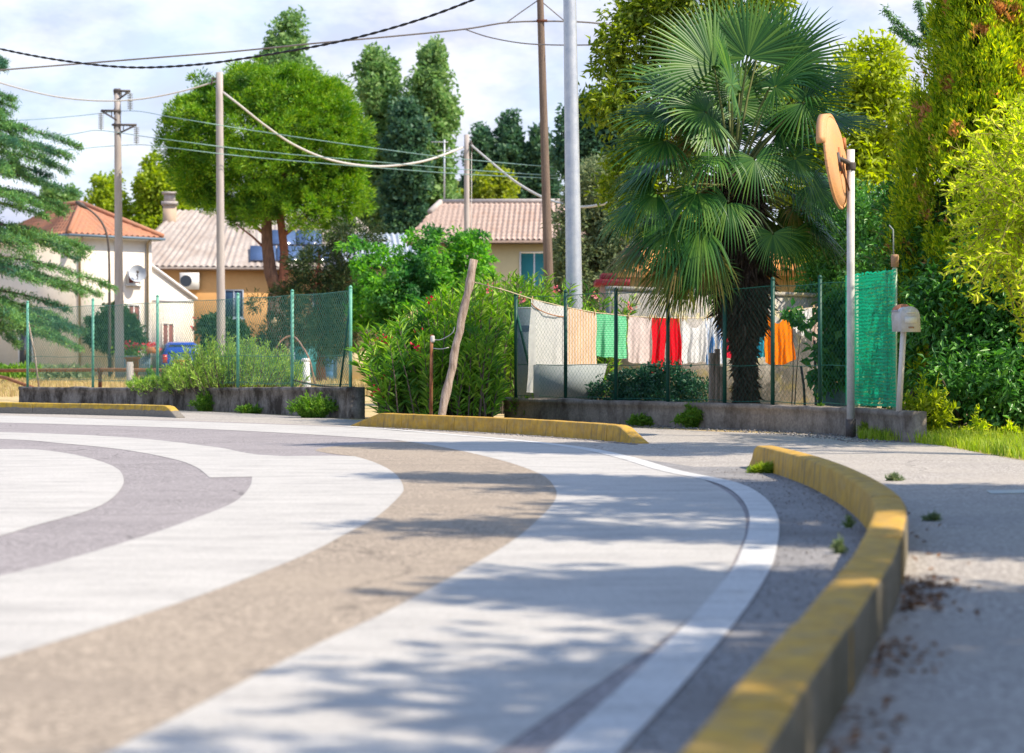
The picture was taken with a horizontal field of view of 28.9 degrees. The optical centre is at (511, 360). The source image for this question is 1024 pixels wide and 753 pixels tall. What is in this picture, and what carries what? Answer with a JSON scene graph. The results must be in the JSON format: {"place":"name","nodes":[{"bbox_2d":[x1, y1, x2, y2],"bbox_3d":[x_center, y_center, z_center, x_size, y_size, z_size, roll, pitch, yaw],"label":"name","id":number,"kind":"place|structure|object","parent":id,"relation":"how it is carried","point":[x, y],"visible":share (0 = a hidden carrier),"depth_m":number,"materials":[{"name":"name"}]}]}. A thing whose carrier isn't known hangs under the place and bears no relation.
{"place":"outdoors","nodes":[
{"label":"outdoors","id":0,"kind":"place"},
{"bbox_2d":[152,191,416,351],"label":"ochre house","id":1,"kind":"structure","parent":0,"point":[184,254],"depth_m":89.18,"materials":[{"name":"paint"}]},
{"bbox_2d":[225,290,243,319],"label":"window","id":2,"kind":"structure","parent":1,"relation":"in","point":[229,294],"depth_m":88.99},
{"bbox_2d":[0,415,778,752],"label":"road","id":3,"kind":"structure","parent":0,"point":[156,493],"depth_m":9.79,"materials":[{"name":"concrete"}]},
{"bbox_2d":[0,449,123,535],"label":"white band","id":4,"kind":"object","parent":3,"relation":"on","point":[37,487],"visible":1,"depth_m":11.01,"materials":[{"name":"paint"}]},
{"bbox_2d":[0,432,402,657],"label":"white band","id":5,"kind":"object","parent":3,"relation":"on","point":[282,510],"visible":1,"depth_m":7.51,"materials":[{"name":"paint"}]},
{"bbox_2d":[0,441,556,752],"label":"lane surface","id":6,"kind":"object","parent":3,"relation":"on","point":[447,513],"visible":1,"depth_m":5.42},
{"bbox_2d":[0,415,745,752],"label":"white band","id":7,"kind":"object","parent":3,"relation":"on","point":[602,567],"visible":1,"depth_m":5.13,"materials":[{"name":"paint"}]},
{"bbox_2d":[342,426,778,752],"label":"edge line","id":8,"kind":"object","parent":3,"relation":"on","point":[621,716],"visible":1,"depth_m":4.86,"materials":[{"name":"paint"}]},
{"bbox_2d":[0,0,942,245],"label":"sky","id":9,"kind":"structure","parent":0,"point":[493,76],"materials":[{"name":"white"}]},
{"bbox_2d":[0,410,1023,752],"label":"pavement","id":10,"kind":"structure","parent":0,"point":[966,696],"depth_m":6.40,"materials":[{"name":"concrete"}]},
{"bbox_2d":[0,402,184,417],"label":"kerb","id":11,"kind":"structure","parent":10,"relation":"on","point":[169,411],"depth_m":25.44,"materials":[{"name":"concrete"}]},
{"bbox_2d":[429,327,454,414],"bbox_3d":[-0.734,0.172,20.826,0.271,1.056,0.046,0,0,0],"label":"iron rod","id":12,"kind":"object","parent":10,"relation":"on","point":[432,339],"visible":0.97,"depth_m":20.81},
{"bbox_2d":[438,259,477,414],"bbox_3d":[-0.578,-0.184,20.695,0.520,1.772,0.128,0,0,-39],"label":"leaning post","id":13,"kind":"object","parent":10,"relation":"on","point":[454,352],"visible":0.94,"depth_m":20.67,"materials":[{"name":"brown wood"}]},
{"bbox_2d":[475,282,812,318],"bbox_3d":[1.590,-0.687,24.196,0.796,0.306,7.831,0,0,37],"label":"clothesline","id":14,"kind":"object","parent":13,"relation":"attached to","point":[585,310],"visible":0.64,"depth_m":23.61,"materials":[{"name":"fabric"}]},
{"bbox_2d":[527,299,563,392],"bbox_3d":[0.404,-0.137,23.166,0.058,1.157,0.762,0,0,37],"label":"sheet","id":15,"kind":"object","parent":14,"relation":"hanging from","point":[534,355],"visible":0.82,"depth_m":23.15,"materials":[{"name":"white fabric"}]},
{"bbox_2d":[567,308,596,363],"bbox_3d":[0.834,-0.246,23.793,0.037,0.773,0.696,0,0,33],"label":"towel","id":16,"kind":"object","parent":14,"relation":"hanging from","point":[589,330],"visible":0.81,"depth_m":23.81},
{"bbox_2d":[596,313,626,358],"bbox_3d":[1.226,-0.304,24.286,0.552,0.558,0.062,0,0,-43],"label":"towel","id":17,"kind":"object","parent":14,"relation":"hanging from","point":[601,319],"visible":0.8,"depth_m":24.24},
{"bbox_2d":[627,316,651,363],"bbox_3d":[1.581,-0.257,24.609,0.444,0.592,0.045,0,0,-42],"label":"towel","id":18,"kind":"object","parent":14,"relation":"hanging from","point":[637,342],"visible":0.9,"depth_m":24.59,"materials":[{"name":"fabric"}]},
{"bbox_2d":[651,318,681,374],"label":"trousers","id":19,"kind":"object","parent":14,"relation":"hanging from","point":[676,356],"visible":0.56,"depth_m":24.92,"materials":[{"name":"red fabric"}]},
{"bbox_2d":[679,318,707,363],"bbox_3d":[2.306,-0.259,25.289,0.548,0.594,0.070,0,0,-42],"label":"vest","id":20,"kind":"object","parent":14,"relation":"hanging from","point":[688,346],"visible":0.94,"depth_m":25.28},
{"bbox_2d":[705,317,722,363],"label":"shorts","id":21,"kind":"object","parent":14,"relation":"hanging from","point":[712,338],"visible":0.42,"depth_m":25.54,"materials":[{"name":"fabric"}]},
{"bbox_2d":[764,320,795,364],"bbox_3d":[3.575,-0.309,26.473,0.643,0.734,0.082,0,0,-40],"label":"laundry","id":22,"kind":"object","parent":14,"relation":"hanging from","point":[785,340],"visible":0.64,"depth_m":26.50,"materials":[{"name":"orange fabric"}]},
{"bbox_2d":[351,413,648,443],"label":"kerb","id":23,"kind":"structure","parent":10,"relation":"on","point":[590,430],"depth_m":18.92,"materials":[{"name":"concrete"}]},
{"bbox_2d":[373,424,900,750],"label":"gravel","id":24,"kind":"structure","parent":10,"relation":"on","point":[644,743],"depth_m":10.74,"materials":[{"name":"gravel"}]},
{"bbox_2d":[622,459,866,752],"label":"verge strip","id":25,"kind":"object","parent":10,"relation":"on","point":[660,727],"visible":0.64,"depth_m":5.88,"materials":[{"name":"concrete"}]},
{"bbox_2d":[828,532,848,553],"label":"weed clump","id":26,"kind":"object","parent":25,"relation":"on","point":[838,546],"visible":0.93,"depth_m":7.15,"materials":[{"name":"green plant"}]},
{"bbox_2d":[681,445,907,752],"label":"kerb","id":27,"kind":"structure","parent":10,"relation":"on","point":[792,691],"depth_m":4.09,"materials":[{"name":"concrete"}]},
{"bbox_2d":[816,114,855,437],"bbox_3d":[2.951,-0.769,17.971,0.297,2.938,0.870,0,0,21],"label":"traffic mirror","id":28,"kind":"object","parent":10,"relation":"on","point":[840,168],"visible":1,"depth_m":17.96,"materials":[{"name":"metal"}]},
{"bbox_2d":[822,512,980,752],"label":"dead leaves","id":29,"kind":"object","parent":10,"relation":"on","point":[879,658],"visible":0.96,"depth_m":4.71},
{"bbox_2d":[0,380,1023,460],"bbox_3d":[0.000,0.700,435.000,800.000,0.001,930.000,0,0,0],"label":"ground","id":30,"kind":"structure","parent":0,"point":[369,412],"depth_m":25.38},
{"bbox_2d":[0,361,49,380],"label":"flower bed plants","id":31,"kind":"object","parent":30,"relation":"on","point":[15,375],"visible":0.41,"depth_m":67.58,"materials":[{"name":"green plant"}]},
{"bbox_2d":[0,54,118,353],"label":"cedar tree","id":32,"kind":"object","parent":30,"relation":"on","point":[11,310],"visible":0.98,"depth_m":55.88,"materials":[{"name":"green plant"}]},
{"bbox_2d":[38,362,95,380],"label":"flower bed plants","id":33,"kind":"object","parent":30,"relation":"on","point":[62,373],"visible":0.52,"depth_m":65.71,"materials":[{"name":"green plant"}]},
{"bbox_2d":[0,368,163,386],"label":"pipe rail","id":34,"kind":"object","parent":30,"relation":"on","point":[59,370],"visible":0.42,"depth_m":39.73,"materials":[{"name":"metal"}]},
{"bbox_2d":[75,200,110,376],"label":"street lamp","id":35,"kind":"object","parent":30,"relation":"on","point":[81,204],"visible":0.86,"depth_m":74.08,"materials":[{"name":"metal"}]},
{"bbox_2d":[0,200,197,376],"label":"white house","id":36,"kind":"structure","parent":30,"relation":"on","point":[146,280],"depth_m":83.26,"materials":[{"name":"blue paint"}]},
{"bbox_2d":[18,330,33,365],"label":"door","id":37,"kind":"structure","parent":36,"relation":"in","point":[21,352],"depth_m":84.26,"materials":[{"name":"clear glass"}]},
{"bbox_2d":[81,300,133,373],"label":"topiary shrub","id":38,"kind":"object","parent":30,"relation":"on","point":[103,332],"visible":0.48,"depth_m":80.78,"materials":[{"name":"green plant"}]},
{"bbox_2d":[83,169,132,217],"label":"poplar tree","id":39,"kind":"object","parent":30,"relation":"on","point":[101,195],"visible":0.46,"depth_m":125.24,"materials":[{"name":"green plant"}]},
{"bbox_2d":[98,88,139,378],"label":"power pole","id":40,"kind":"object","parent":30,"relation":"on","point":[118,229],"visible":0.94,"depth_m":69.88,"materials":[{"name":"concrete"}]},
{"bbox_2d":[6,110,551,166],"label":"overhead wire","id":41,"kind":"object","parent":40,"relation":"attached to","point":[297,137],"visible":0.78,"depth_m":59.99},
{"bbox_2d":[29,130,667,179],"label":"overhead wire","id":42,"kind":"object","parent":40,"relation":"attached to","point":[306,155],"visible":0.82,"depth_m":59.99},
{"bbox_2d":[67,144,670,181],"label":"overhead wire","id":43,"kind":"object","parent":40,"relation":"attached to","point":[324,163],"visible":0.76,"depth_m":59.99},
{"bbox_2d":[111,340,148,376],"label":"geranium pot","id":44,"kind":"object","parent":30,"relation":"on","point":[131,354],"visible":0.57,"depth_m":74.00,"materials":[{"name":"ceramic"}]},
{"bbox_2d":[124,312,149,355],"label":"topiary shrub","id":45,"kind":"object","parent":30,"relation":"on","point":[132,331],"visible":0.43,"depth_m":80.97,"materials":[{"name":"green plant"}]},
{"bbox_2d":[122,149,169,229],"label":"poplar tree","id":46,"kind":"object","parent":30,"relation":"on","point":[144,207],"visible":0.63,"depth_m":125.09,"materials":[{"name":"green plant"}]},
{"bbox_2d":[151,163,198,225],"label":"poplar tree","id":47,"kind":"object","parent":30,"relation":"on","point":[181,206],"visible":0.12,"depth_m":125.21,"materials":[{"name":"green plant"}]},
{"bbox_2d":[159,342,198,374],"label":"parked car","id":48,"kind":"object","parent":30,"relation":"on","point":[172,349],"visible":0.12,"depth_m":81.56,"materials":[{"name":"blue metal"}]},
{"bbox_2d":[0,373,372,396],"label":"dry grass","id":49,"kind":"structure","parent":30,"relation":"on","point":[8,388],"depth_m":51.51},
{"bbox_2d":[18,386,364,418],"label":"wall","id":50,"kind":"structure","parent":30,"relation":"on","point":[350,402],"depth_m":27.18,"materials":[{"name":"concrete"}]},
{"bbox_2d":[26,285,352,387],"bbox_3d":[-4.746,-0.268,28.109,0.371,1.396,9.774,0,0,-37],"label":"wire fence","id":51,"kind":"object","parent":50,"relation":"on","point":[292,334],"visible":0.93,"depth_m":27.37,"materials":[{"name":"metal"}]},
{"bbox_2d":[125,330,308,396],"bbox_3d":[-4.327,0.056,28.705,2.460,0.999,4.552,0,0,-19],"label":"rosemary shrub","id":52,"kind":"object","parent":50,"relation":"on","point":[190,373],"visible":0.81,"depth_m":27.47,"materials":[{"name":"green plant"}]},
{"bbox_2d":[187,389,215,411],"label":"weed clump","id":53,"kind":"object","parent":30,"relation":"on","point":[204,402],"visible":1,"depth_m":27.35,"materials":[{"name":"green plant"}]},
{"bbox_2d":[210,72,225,358],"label":"utility pole","id":54,"kind":"object","parent":30,"relation":"on","point":[220,246],"visible":0.83,"depth_m":59.90,"materials":[{"name":"concrete"}]},
{"bbox_2d":[0,81,215,101],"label":"overhead cable","id":55,"kind":"object","parent":54,"relation":"attached to","point":[108,100],"visible":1,"depth_m":59.98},
{"bbox_2d":[223,91,463,167],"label":"overhead cable","id":56,"kind":"object","parent":54,"relation":"attached to","point":[303,149],"visible":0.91,"depth_m":62.47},
{"bbox_2d":[191,312,252,354],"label":"rose bush","id":57,"kind":"object","parent":30,"relation":"on","point":[230,322],"visible":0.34,"depth_m":73.76,"materials":[{"name":"green plant"}]},
{"bbox_2d":[234,402,263,413],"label":"weed clump","id":58,"kind":"object","parent":30,"relation":"on","point":[250,409],"visible":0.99,"depth_m":26.20,"materials":[{"name":"green plant"}]},
{"bbox_2d":[150,54,379,362],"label":"umbrella pine","id":59,"kind":"object","parent":30,"relation":"on","point":[318,193],"visible":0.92,"depth_m":68.05,"materials":[{"name":"green plant"}]},
{"bbox_2d":[238,4,325,181],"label":"poplar tree","id":60,"kind":"object","parent":30,"relation":"on","point":[290,25],"visible":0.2,"depth_m":114.23,"materials":[{"name":"green plant"}]},
{"bbox_2d":[285,389,338,417],"bbox_3d":[-2.418,0.541,24.239,0.728,0.400,0.411,0,0,0],"label":"weed clump","id":61,"kind":"object","parent":30,"relation":"on","point":[318,406],"visible":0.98,"depth_m":24.18,"materials":[{"name":"green plant"}]},
{"bbox_2d":[241,213,391,381],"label":"tree","id":62,"kind":"object","parent":30,"relation":"on","point":[334,282],"visible":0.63,"depth_m":59.67,"materials":[{"name":"green plant"}]},
{"bbox_2d":[337,352,370,380],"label":"garden wall","id":63,"kind":"structure","parent":30,"relation":"on","point":[354,373],"depth_m":66.52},
{"bbox_2d":[347,41,405,233],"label":"poplar tree","id":64,"kind":"object","parent":30,"relation":"on","point":[379,76],"visible":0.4,"depth_m":104.23,"materials":[{"name":"green plant"}]},
{"bbox_2d":[368,94,436,234],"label":"poplar tree","id":65,"kind":"object","parent":30,"relation":"on","point":[402,196],"visible":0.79,"depth_m":100.07,"materials":[{"name":"green plant"}]},
{"bbox_2d":[332,221,501,340],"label":"locust tree","id":66,"kind":"object","parent":30,"relation":"on","point":[427,269],"visible":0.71,"depth_m":45.37,"materials":[{"name":"green plant"}]},
{"bbox_2d":[397,34,464,207],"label":"poplar tree","id":67,"kind":"object","parent":30,"relation":"on","point":[429,90],"visible":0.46,"depth_m":102.03,"materials":[{"name":"green plant"}]},
{"bbox_2d":[464,134,472,265],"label":"utility pole","id":68,"kind":"object","parent":30,"relation":"on","point":[466,183],"visible":0.47,"depth_m":66.24,"materials":[{"name":"concrete"}]},
{"bbox_2d":[470,144,606,207],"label":"overhead cable","id":69,"kind":"object","parent":68,"relation":"attached to","point":[518,183],"visible":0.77,"depth_m":57.19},
{"bbox_2d":[457,121,499,189],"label":"poplar tree","id":70,"kind":"object","parent":30,"relation":"on","point":[483,139],"visible":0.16,"depth_m":139.15,"materials":[{"name":"green plant"}]},
{"bbox_2d":[463,163,520,198],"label":"poplar tree","id":71,"kind":"object","parent":30,"relation":"on","point":[500,186],"visible":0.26,"depth_m":104.10,"materials":[{"name":"plant"}]},
{"bbox_2d":[345,268,638,416],"bbox_3d":[-0.111,-0.312,25.344,3.029,2.031,8.670,0,0,13],"label":"oleander bush","id":72,"kind":"object","parent":30,"relation":"on","point":[396,365],"visible":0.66,"depth_m":21.71,"materials":[{"name":"green plant"}]},
{"bbox_2d":[490,108,535,198],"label":"poplar tree","id":73,"kind":"object","parent":30,"relation":"on","point":[510,145],"visible":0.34,"depth_m":139.26,"materials":[{"name":"green plant"}]},
{"bbox_2d":[518,307,531,397],"bbox_3d":[0.238,0.006,25.181,0.401,1.368,0.137,0,0,0],"label":"metal board","id":74,"kind":"object","parent":30,"relation":"on","point":[524,370],"depth_m":25.20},
{"bbox_2d":[518,122,562,198],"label":"poplar tree","id":75,"kind":"object","parent":30,"relation":"on","point":[533,146],"visible":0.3,"depth_m":139.21,"materials":[{"name":"green plant"}]},
{"bbox_2d":[537,0,553,302],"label":"utility pole","id":76,"kind":"object","parent":30,"relation":"on","point":[546,222],"visible":0.7,"depth_m":38.70,"materials":[{"name":"brown wood"}]},
{"bbox_2d":[0,0,474,68],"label":"overhead cable","id":77,"kind":"object","parent":76,"relation":"attached to","point":[275,53],"visible":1,"depth_m":34.24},
{"bbox_2d":[0,20,610,70],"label":"overhead cable","id":78,"kind":"object","parent":76,"relation":"attached to","point":[295,44],"visible":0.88,"depth_m":38.94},
{"bbox_2d":[563,0,582,309],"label":"lamp post","id":79,"kind":"object","parent":30,"relation":"on","point":[572,214],"visible":0.69,"depth_m":27.92,"materials":[{"name":"metal"}]},
{"bbox_2d":[539,153,650,311],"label":"olive tree","id":80,"kind":"object","parent":30,"relation":"on","point":[597,259],"visible":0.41,"depth_m":49.86,"materials":[{"name":"green plant"}]},
{"bbox_2d":[549,81,641,233],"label":"broadleaf tree","id":81,"kind":"object","parent":30,"relation":"on","point":[589,142],"visible":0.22,"depth_m":59.47,"materials":[{"name":"green plant"}]},
{"bbox_2d":[624,413,654,425],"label":"weed clump","id":82,"kind":"object","parent":30,"relation":"on","point":[641,419],"visible":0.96,"depth_m":21.14,"materials":[{"name":"green plant"}]},
{"bbox_2d":[585,357,708,401],"bbox_3d":[1.600,0.331,22.756,1.572,0.774,1.070,0,0,31],"label":"dark shrub","id":83,"kind":"object","parent":30,"relation":"on","point":[678,384],"visible":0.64,"depth_m":22.53,"materials":[{"name":"green plant"}]},
{"bbox_2d":[669,401,704,427],"bbox_3d":[1.922,0.574,20.659,0.585,0.336,0.313,0,0,0],"label":"weed clump","id":84,"kind":"object","parent":30,"relation":"on","point":[689,417],"visible":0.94,"depth_m":20.59,"materials":[{"name":"green plant"}]},
{"bbox_2d":[578,0,819,287],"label":"laurel tree","id":85,"kind":"object","parent":30,"relation":"on","point":[632,19],"visible":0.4,"depth_m":29.75,"materials":[{"name":"green plant"}]},
{"bbox_2d":[503,397,926,442],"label":"wall","id":86,"kind":"structure","parent":30,"relation":"on","point":[812,419],"depth_m":20.15,"materials":[{"name":"concrete"}]},
{"bbox_2d":[534,364,606,399],"bbox_3d":[0.677,0.264,22.924,0.846,0.454,0.030,0,0,0],"label":"grey board","id":87,"kind":"object","parent":86,"relation":"on","point":[538,375],"visible":0.77,"depth_m":22.91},
{"bbox_2d":[514,225,898,409],"bbox_3d":[1.904,-0.377,20.532,0.497,1.654,6.688,0,0,-30],"label":"wire fence","id":88,"kind":"object","parent":86,"relation":"on","point":[894,264],"visible":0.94,"depth_m":20.55,"materials":[{"name":"green metal"}]},
{"bbox_2d":[845,268,895,407],"bbox_3d":[3.246,-0.206,17.948,0.028,1.232,1.199,0,0,-12],"label":"windbreak net","id":89,"kind":"object","parent":88,"relation":"attached to","point":[887,335],"visible":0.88,"depth_m":17.87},
{"bbox_2d":[891,304,920,411],"bbox_3d":[3.402,-0.026,17.177,0.200,0.929,0.212,0,0,-14],"label":"mailbox","id":90,"kind":"object","parent":86,"relation":"on","point":[905,318],"visible":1,"depth_m":17.12,"materials":[{"name":"white plastic"}]},
{"bbox_2d":[900,306,920,331],"bbox_3d":[3.430,-0.358,17.090,0.187,0.221,0.012,0,0,-14],"label":"door","id":91,"kind":"structure","parent":90,"relation":"in","point":[904,326],"depth_m":17.08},
{"bbox_2d":[605,286,825,405],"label":"garden wall","id":92,"kind":"structure","parent":30,"relation":"on","point":[788,373],"depth_m":28.43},
{"bbox_2d":[708,349,722,402],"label":"stump stakes","id":93,"kind":"object","parent":30,"relation":"on","point":[714,376],"visible":0.55,"depth_m":21.51,"materials":[{"name":"brown wood"}]},
{"bbox_2d":[595,0,885,402],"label":"fan palm","id":94,"kind":"object","parent":30,"relation":"on","point":[735,237],"visible":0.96,"depth_m":20.52,"materials":[{"name":"plant"}]},
{"bbox_2d":[618,247,889,401],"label":"yellow outbuilding","id":95,"kind":"structure","parent":30,"relation":"on","point":[785,288],"depth_m":33.70,"materials":[{"name":"paint"}]},
{"bbox_2d":[744,460,773,472],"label":"weed clump","id":96,"kind":"object","parent":30,"relation":"on","point":[764,467],"visible":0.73,"depth_m":12.27,"materials":[{"name":"green plant"}]},
{"bbox_2d":[779,297,815,404],"bbox_3d":[3.135,-0.001,21.767,0.394,1.402,0.372,0,0,33],"label":"climbing plant","id":97,"kind":"object","parent":30,"relation":"on","point":[799,315],"visible":0.9,"depth_m":21.73,"materials":[{"name":"green plant"}]},
{"bbox_2d":[817,382,846,406],"bbox_3d":[3.491,0.461,21.556,0.350,0.450,0.420,0,0,-6],"label":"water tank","id":98,"kind":"object","parent":30,"relation":"on","point":[839,398],"visible":0.07,"depth_m":21.36,"materials":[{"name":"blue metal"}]},
{"bbox_2d":[800,288,876,399],"bbox_3d":[3.436,-0.032,21.578,0.836,1.486,1.900,0,0,0],"label":"young fig","id":99,"kind":"object","parent":30,"relation":"on","point":[841,318],"visible":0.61,"depth_m":20.89,"materials":[{"name":"green plant"}]},
{"bbox_2d":[767,26,926,401],"bbox_3d":[5.457,-2.355,32.311,2.738,6.118,2.063,0,0,27],"label":"lime tree","id":100,"kind":"object","parent":30,"relation":"on","point":[880,88],"visible":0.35,"depth_m":31.98,"materials":[{"name":"green plant"}]},
{"bbox_2d":[878,0,932,52],"bbox_3d":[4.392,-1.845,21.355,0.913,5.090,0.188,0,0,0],"label":"spruce tree","id":101,"kind":"object","parent":30,"relation":"on","point":[918,8],"visible":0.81,"depth_m":21.34,"materials":[{"name":"green plant"}]},
{"bbox_2d":[790,163,1023,431],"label":"hedge","id":102,"kind":"object","parent":30,"relation":"on","point":[987,376],"visible":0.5,"depth_m":18.95,"materials":[{"name":"green plant"}]},
{"bbox_2d":[902,371,961,432],"bbox_3d":[3.684,0.417,17.636,0.613,0.661,0.360,0,0,0],"label":"seedling bush","id":103,"kind":"object","parent":30,"relation":"on","point":[936,409],"visible":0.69,"depth_m":17.57,"materials":[{"name":"green plant"}]},
{"bbox_2d":[855,423,1023,459],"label":"verge grass","id":104,"kind":"structure","parent":30,"relation":"on","point":[995,441],"depth_m":16.27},
{"bbox_2d":[866,0,1023,393],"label":"conifer tree","id":105,"kind":"object","parent":30,"relation":"on","point":[973,58],"visible":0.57,"depth_m":19.55,"materials":[{"name":"plant"}]},
{"bbox_2d":[961,404,991,434],"bbox_3d":[4.131,0.552,17.644,0.285,0.358,0.170,0,0,13],"label":"weed clump","id":106,"kind":"object","parent":30,"relation":"on","point":[982,425],"visible":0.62,"depth_m":17.62,"materials":[{"name":"green plant"}]},
{"bbox_2d":[938,87,1023,356],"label":"golden shrub","id":107,"kind":"object","parent":30,"relation":"on","point":[1002,214],"visible":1,"depth_m":16.34,"materials":[{"name":"plant"}]},
{"bbox_2d":[406,140,622,301],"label":"cream house","id":108,"kind":"structure","parent":0,"point":[512,226],"depth_m":79.35,"materials":[{"name":"paint"}]},
{"bbox_2d":[519,252,543,290],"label":"window","id":109,"kind":"structure","parent":108,"relation":"in","point":[532,262],"depth_m":78.47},
{"bbox_2d":[594,273,629,312],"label":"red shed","id":110,"kind":"structure","parent":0,"point":[597,283],"depth_m":42.00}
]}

